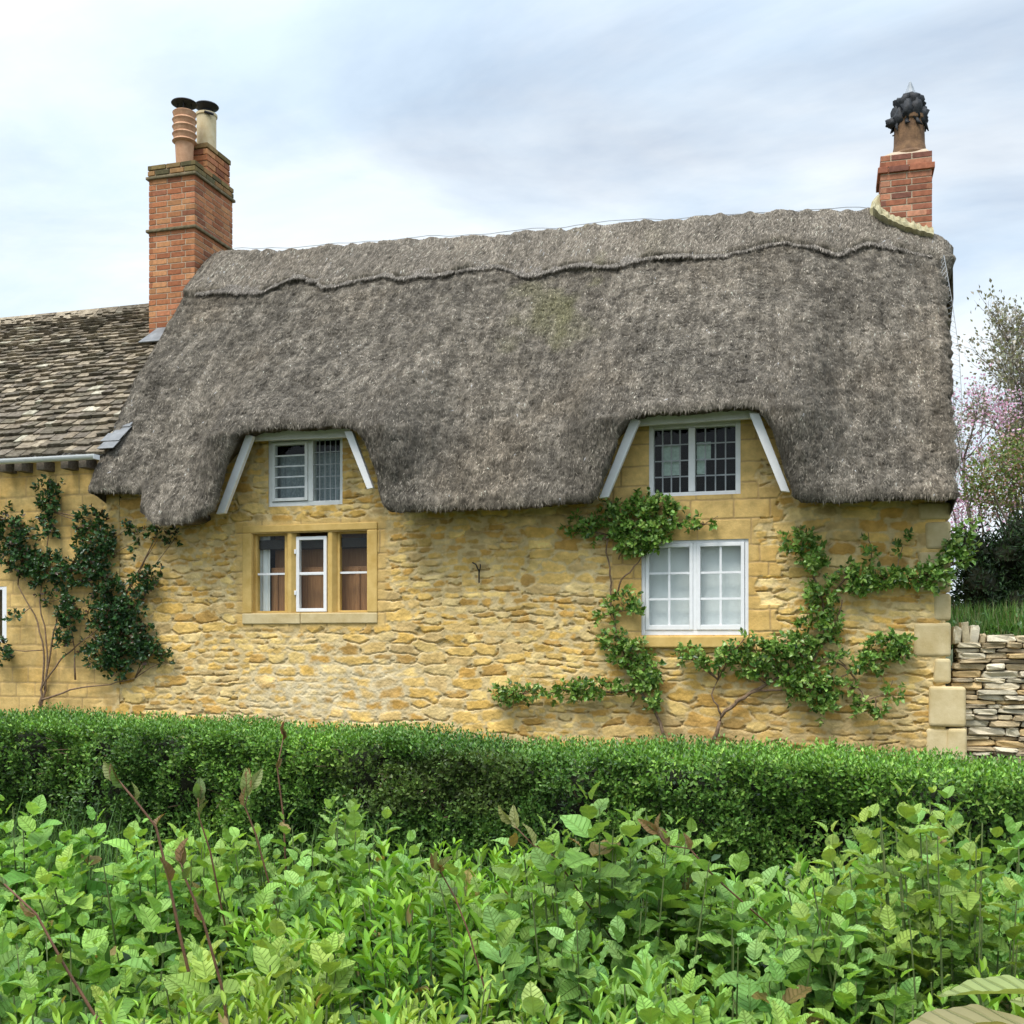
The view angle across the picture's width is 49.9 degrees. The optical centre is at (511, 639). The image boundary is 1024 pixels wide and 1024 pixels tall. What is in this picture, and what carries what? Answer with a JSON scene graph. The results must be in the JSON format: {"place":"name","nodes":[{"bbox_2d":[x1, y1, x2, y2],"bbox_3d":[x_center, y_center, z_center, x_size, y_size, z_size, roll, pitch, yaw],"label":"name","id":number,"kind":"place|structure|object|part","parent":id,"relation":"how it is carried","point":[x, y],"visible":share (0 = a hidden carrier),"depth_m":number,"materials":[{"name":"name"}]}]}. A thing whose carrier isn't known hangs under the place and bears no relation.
{"place":"outdoors","nodes":[
{"label":"outdoors","id":0,"kind":"place"},
{"bbox_2d":[0,649,1016,1018],"bbox_3d":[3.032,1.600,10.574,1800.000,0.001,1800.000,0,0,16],"label":"ground","id":1,"kind":"structure","parent":0,"point":[950,657],"depth_m":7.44,"materials":[{"name":"green plant"}]},
{"bbox_2d":[0,794,215,1020],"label":"broad leaved shrub","id":2,"kind":"object","parent":1,"relation":"on","point":[11,855],"visible":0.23,"depth_m":3.60,"materials":[{"name":"green plant"}]},
{"bbox_2d":[0,97,235,730],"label":"stone slate cottage","id":3,"kind":"structure","parent":1,"relation":"on","point":[67,378],"depth_m":14.06,"materials":[{"name":"beige stone"}]},
{"bbox_2d":[0,586,6,642],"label":"window","id":4,"kind":"structure","parent":3,"relation":"in","point":[4,588],"depth_m":13.19,"materials":[{"name":"white paint"}]},
{"bbox_2d":[0,474,182,708],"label":"climbing shrub","id":5,"kind":"object","parent":3,"relation":"attached to","point":[116,623],"visible":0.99,"depth_m":12.70,"materials":[{"name":"green plant"}]},
{"bbox_2d":[0,895,274,1023],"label":"broad leaved shrub","id":6,"kind":"object","parent":1,"relation":"on","point":[31,987],"visible":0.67,"depth_m":2.83,"materials":[{"name":"green plant"}]},
{"bbox_2d":[0,820,369,1023],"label":"broad leaved shrub","id":7,"kind":"object","parent":1,"relation":"on","point":[192,930],"visible":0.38,"depth_m":3.34,"materials":[{"name":"green plant"}]},
{"bbox_2d":[91,917,427,1023],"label":"broad leaved shrub","id":8,"kind":"object","parent":1,"relation":"on","point":[268,956],"visible":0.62,"depth_m":2.57,"materials":[{"name":"green plant"}]},
{"bbox_2d":[276,720,287,927],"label":"red stemmed shoot","id":9,"kind":"object","parent":1,"relation":"on","point":[284,734],"visible":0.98,"depth_m":4.39,"materials":[{"name":"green plant"}]},
{"bbox_2d":[271,532,366,610],"bbox_3d":[-1.990,0.054,12.426,1.417,3.091,0.407,0,0,16],"label":"wooden cabinet","id":10,"kind":"object","parent":1,"relation":"on","point":[354,591],"visible":0.23,"depth_m":12.29,"materials":[{"name":"brown wood"}]},
{"bbox_3d":[-2.182,-0.392,12.277,1.050,0.792,0.015,0,0,16],"label":"door","id":11,"kind":"part","parent":10,"relation":"part of","materials":[{"name":"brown wood"}]},
{"bbox_2d":[191,796,460,992],"bbox_3d":[-0.610,1.002,3.701,0.898,0.917,0.978,0,0,-28],"label":"broad leaved shrub","id":12,"kind":"object","parent":1,"relation":"on","point":[351,835],"visible":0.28,"depth_m":3.56,"materials":[{"name":"green plant"}]},
{"bbox_2d":[185,970,468,1023],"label":"privet bush","id":13,"kind":"object","parent":1,"relation":"on","point":[261,1003],"visible":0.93,"depth_m":2.15,"materials":[{"name":"green plant"}]},
{"bbox_2d":[248,964,562,1023],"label":"privet bush","id":14,"kind":"object","parent":1,"relation":"on","point":[491,992],"visible":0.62,"depth_m":2.43,"materials":[{"name":"green plant"}]},
{"bbox_2d":[400,981,568,1023],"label":"broad leaved shrub","id":15,"kind":"object","parent":1,"relation":"on","point":[532,1000],"visible":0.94,"depth_m":2.16,"materials":[{"name":"green plant"}]},
{"bbox_2d":[0,854,1023,1023],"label":"undergrowth","id":16,"kind":"object","parent":1,"relation":"on","point":[223,946],"visible":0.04,"depth_m":3.01,"materials":[{"name":"green plant"}]},
{"bbox_2d":[0,875,102,1023],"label":"red stemmed shoot","id":17,"kind":"object","parent":16,"relation":"on","point":[5,887],"visible":1,"depth_m":2.10,"materials":[{"name":"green plant"}]},
{"bbox_2d":[10,990,201,1023],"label":"privet bush","id":18,"kind":"object","parent":16,"relation":"on","point":[142,1008],"visible":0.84,"depth_m":1.94,"materials":[{"name":"green plant"}]},
{"bbox_2d":[5,984,268,1023],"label":"privet bush","id":19,"kind":"object","parent":16,"relation":"on","point":[66,1017],"visible":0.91,"depth_m":1.96,"materials":[{"name":"green plant"}]},
{"bbox_2d":[102,761,198,1015],"bbox_3d":[-0.797,0.834,2.608,0.357,1.091,0.060,0,0,-3],"label":"red stemmed shoot","id":20,"kind":"object","parent":16,"relation":"on","point":[109,773],"visible":1,"depth_m":2.60,"materials":[{"name":"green plant"}]},
{"bbox_2d":[166,837,227,1018],"bbox_3d":[-0.607,0.913,2.289,0.226,0.998,0.046,0,0,4],"label":"red stemmed shoot","id":21,"kind":"object","parent":16,"relation":"on","point":[179,858],"visible":1,"depth_m":2.30,"materials":[{"name":"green plant"}]},
{"bbox_2d":[193,777,239,994],"bbox_3d":[-0.883,0.874,3.343,0.196,0.901,0.077,0,0,16],"label":"red stemmed shoot","id":22,"kind":"object","parent":16,"relation":"on","point":[199,788],"visible":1,"depth_m":3.36,"materials":[{"name":"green plant"}]},
{"bbox_2d":[169,985,323,1023],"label":"privet bush","id":23,"kind":"object","parent":16,"relation":"on","point":[193,1019],"visible":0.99,"depth_m":1.92,"materials":[{"name":"green plant"}]},
{"bbox_2d":[239,767,275,910],"bbox_3d":[-0.727,0.835,3.416,0.235,0.885,0.070,0,0,-8],"label":"red stemmed shoot","id":24,"kind":"object","parent":16,"relation":"on","point":[248,784],"visible":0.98,"depth_m":3.39,"materials":[{"name":"green plant"}]},
{"bbox_2d":[370,987,406,1023],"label":"privet bush","id":25,"kind":"object","parent":16,"relation":"on","point":[384,1017],"visible":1,"depth_m":1.75,"materials":[{"name":"green plant"}]},
{"bbox_2d":[219,837,670,1023],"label":"privet bush","id":26,"kind":"object","parent":16,"relation":"on","point":[384,964],"visible":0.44,"depth_m":2.96,"materials":[{"name":"green plant"}]},
{"bbox_2d":[430,850,494,1021],"bbox_3d":[-0.049,0.901,2.519,0.278,0.863,0.086,0,0,-9],"label":"red stemmed shoot","id":27,"kind":"object","parent":16,"relation":"on","point":[436,865],"visible":1,"depth_m":2.50,"materials":[{"name":"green plant"}]},
{"bbox_2d":[498,804,612,939],"bbox_3d":[0.240,0.791,2.890,0.557,0.714,0.051,0,0,3],"label":"red stemmed shoot","id":28,"kind":"object","parent":16,"relation":"on","point":[512,818],"visible":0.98,"depth_m":2.90,"materials":[{"name":"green plant"}]},
{"bbox_2d":[554,1005,636,1023],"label":"privet bush","id":29,"kind":"object","parent":16,"relation":"on","point":[613,1017],"visible":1,"depth_m":1.64,"materials":[{"name":"green plant"}]},
{"bbox_2d":[420,779,776,1023],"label":"broad leaved shrub","id":30,"kind":"object","parent":16,"relation":"on","point":[505,922],"visible":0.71,"depth_m":2.82,"materials":[{"name":"green plant"}]},
{"bbox_2d":[637,810,818,968],"bbox_3d":[0.674,0.747,2.811,0.710,0.622,0.061,0,0,0],"label":"red stemmed shoot","id":31,"kind":"object","parent":16,"relation":"on","point":[650,827],"visible":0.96,"depth_m":2.80,"materials":[{"name":"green plant"}]},
{"bbox_2d":[767,1013,792,1023],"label":"privet bush","id":32,"kind":"object","parent":16,"relation":"on","point":[769,1019],"visible":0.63,"depth_m":1.95,"materials":[{"name":"green plant"}]},
{"bbox_2d":[783,781,1023,1023],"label":"broad leaved shrub","id":33,"kind":"object","parent":16,"relation":"on","point":[903,950],"visible":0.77,"depth_m":2.60,"materials":[{"name":"green plant"}]},
{"bbox_2d":[828,785,1023,1009],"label":"broad leaved shrub","id":34,"kind":"object","parent":16,"relation":"on","point":[1017,842],"visible":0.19,"depth_m":3.48,"materials":[{"name":"green plant"}]},
{"bbox_2d":[912,996,946,1020],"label":"privet bush","id":35,"kind":"object","parent":16,"relation":"on","point":[943,999],"visible":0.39,"depth_m":1.89,"materials":[{"name":"green plant"}]},
{"bbox_2d":[922,956,1023,1017],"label":"privet bush","id":36,"kind":"object","parent":16,"relation":"on","point":[996,1001],"visible":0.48,"depth_m":2.01,"materials":[{"name":"green plant"}]},
{"bbox_2d":[0,701,1023,935],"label":"clipped hedge","id":37,"kind":"object","parent":1,"relation":"on","point":[774,803],"visible":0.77,"depth_m":6.76,"materials":[{"name":"green plant"}]},
{"bbox_2d":[88,81,966,775],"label":"thatched cottage","id":38,"kind":"structure","parent":1,"relation":"on","point":[484,415],"depth_m":11.71,"materials":[{"name":"plant"}]},
{"bbox_2d":[260,536,269,610],"bbox_3d":[-2.810,-0.744,12.428,0.180,1.095,0.028,0,0,16],"label":"curtain","id":39,"kind":"object","parent":38,"relation":"hanging from","point":[264,582],"visible":0.5,"depth_m":12.42,"materials":[{"name":"white fabric"}]},
{"bbox_2d":[269,438,342,506],"bbox_3d":[-2.261,-1.858,12.144,0.917,0.780,0.110,0,0,16],"label":"window","id":40,"kind":"structure","parent":38,"relation":"in","point":[310,498],"depth_m":12.11,"materials":[{"name":"white paint"}]},
{"bbox_2d":[278,452,339,501],"bbox_3d":[-2.230,-1.783,12.251,0.847,0.580,0.028,0,0,16],"label":"curtain","id":41,"kind":"object","parent":38,"relation":"hanging from","point":[291,482],"visible":0.56,"depth_m":12.27,"materials":[{"name":"white fabric"}]},
{"bbox_2d":[242,522,377,623],"bbox_3d":[-2.206,-0.725,12.156,1.628,1.098,0.206,0,0,16],"label":"window","id":42,"kind":"structure","parent":38,"relation":"in","point":[332,573],"depth_m":12.09,"materials":[{"name":"stone"}]},
{"bbox_2d":[487,487,717,741],"bbox_3d":[0.873,-0.204,11.051,2.363,2.641,0.321,0,0,16],"label":"espalier pear","id":43,"kind":"object","parent":38,"relation":"attached to","point":[628,535],"visible":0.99,"depth_m":10.97,"materials":[{"name":"green plant"}]},
{"bbox_2d":[663,445,678,475],"bbox_3d":[1.603,-1.811,11.073,0.191,0.311,0.002,0,0,16],"label":"paper sheet","id":44,"kind":"object","parent":38,"relation":"attached to","point":[667,457],"visible":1,"depth_m":11.07,"materials":[{"name":"white paper"}]},
{"bbox_2d":[636,539,751,647],"bbox_3d":[1.815,-0.466,10.959,1.155,1.083,0.170,0,0,16],"label":"window","id":45,"kind":"structure","parent":38,"relation":"in","point":[694,627],"depth_m":10.93,"materials":[{"name":"white paint"}]},
{"bbox_2d":[649,420,740,496],"bbox_3d":[1.823,-1.797,10.981,0.927,0.755,0.094,0,0,16],"label":"window","id":46,"kind":"structure","parent":38,"relation":"in","point":[691,427],"depth_m":10.95,"materials":[{"name":"white paint"}]},
{"bbox_2d":[650,546,740,624],"bbox_3d":[1.847,-0.524,11.051,1.005,0.918,0.006,0,0,16],"label":"curtain","id":47,"kind":"object","parent":38,"relation":"hanging from","point":[731,585],"visible":0.45,"depth_m":11.03,"materials":[{"name":"white fabric"}]},
{"bbox_2d":[697,460,704,473],"bbox_3d":[1.887,-1.726,10.992,0.079,0.140,0.002,0,0,16],"label":"paper sheet","id":48,"kind":"object","parent":38,"relation":"attached to","point":[700,466],"visible":1,"depth_m":10.99,"materials":[{"name":"white paper"}]},
{"bbox_2d":[697,442,710,458],"bbox_3d":[1.915,-1.886,10.983,0.139,0.181,0.002,0,0,16],"label":"paper sheet","id":49,"kind":"object","parent":38,"relation":"attached to","point":[700,451],"visible":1,"depth_m":10.98,"materials":[{"name":"white paper"}]},
{"bbox_2d":[670,516,984,744],"bbox_3d":[2.945,0.019,10.464,2.899,2.315,0.321,0,0,16],"label":"espalier pear","id":50,"kind":"object","parent":38,"relation":"attached to","point":[898,644],"visible":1,"depth_m":10.43,"materials":[{"name":"green plant"}]},
{"bbox_2d":[516,953,767,1023],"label":"privet bush","id":51,"kind":"object","parent":1,"relation":"on","point":[600,1013],"visible":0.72,"depth_m":2.31,"materials":[{"name":"green plant"}]},
{"bbox_2d":[616,966,812,1023],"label":"broad leaved shrub","id":52,"kind":"object","parent":1,"relation":"on","point":[684,1009],"visible":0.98,"depth_m":1.96,"materials":[{"name":"green plant"}]},
{"bbox_2d":[543,842,924,1023],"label":"broad leaved shrub","id":53,"kind":"object","parent":1,"relation":"on","point":[778,958],"visible":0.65,"depth_m":2.60,"materials":[{"name":"green plant"}]},
{"bbox_2d":[667,961,917,1023],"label":"broad leaved shrub","id":54,"kind":"object","parent":1,"relation":"on","point":[845,995],"visible":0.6,"depth_m":2.38,"materials":[{"name":"green plant"}]},
{"bbox_2d":[681,848,1023,1016],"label":"privet bush","id":55,"kind":"object","parent":1,"relation":"on","point":[761,911],"visible":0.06,"depth_m":3.26,"materials":[{"name":"green plant"}]},
{"bbox_2d":[909,975,1023,1023],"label":"leafy twig","id":56,"kind":"object","parent":1,"relation":"on","point":[980,1014],"visible":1,"depth_m":0.83,"materials":[{"name":"green plant"}]},
{"bbox_2d":[948,621,1023,772],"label":"dry stone wall","id":57,"kind":"structure","parent":1,"relation":"on","point":[987,672],"depth_m":10.27,"materials":[{"name":"beige stone"}]},
{"bbox_2d":[0,0,1023,600],"label":"sky","id":58,"kind":"structure","parent":0,"point":[340,122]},
{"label":"garden bank","id":59,"kind":"structure","parent":0,"visible":0},
{"bbox_2d":[945,593,1023,669],"bbox_3d":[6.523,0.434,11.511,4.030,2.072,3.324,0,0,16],"label":"grass","id":60,"kind":"structure","parent":59,"relation":"on","point":[988,621],"depth_m":11.62,"materials":[{"name":"green plant"}]},
{"bbox_2d":[948,510,1023,649],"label":"yew hedge","id":61,"kind":"object","parent":59,"relation":"on","point":[995,572],"visible":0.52,"depth_m":13.30,"materials":[{"name":"green plant"}]},
{"bbox_2d":[948,360,1023,545],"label":"blossom tree","id":62,"kind":"object","parent":59,"relation":"on","point":[968,504],"visible":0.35,"depth_m":17.95,"materials":[{"name":"pink plant"}]},
{"bbox_2d":[952,278,1023,505],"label":"budding tree","id":63,"kind":"object","parent":59,"relation":"on","point":[1014,361],"visible":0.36,"depth_m":30.08,"materials":[{"name":"green plant"}]},
{"bbox_2d":[957,419,1023,531],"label":"bronze shrub","id":64,"kind":"object","parent":59,"relation":"on","point":[1009,474],"visible":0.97,"depth_m":15.51,"materials":[{"name":"green plant"}]}
]}

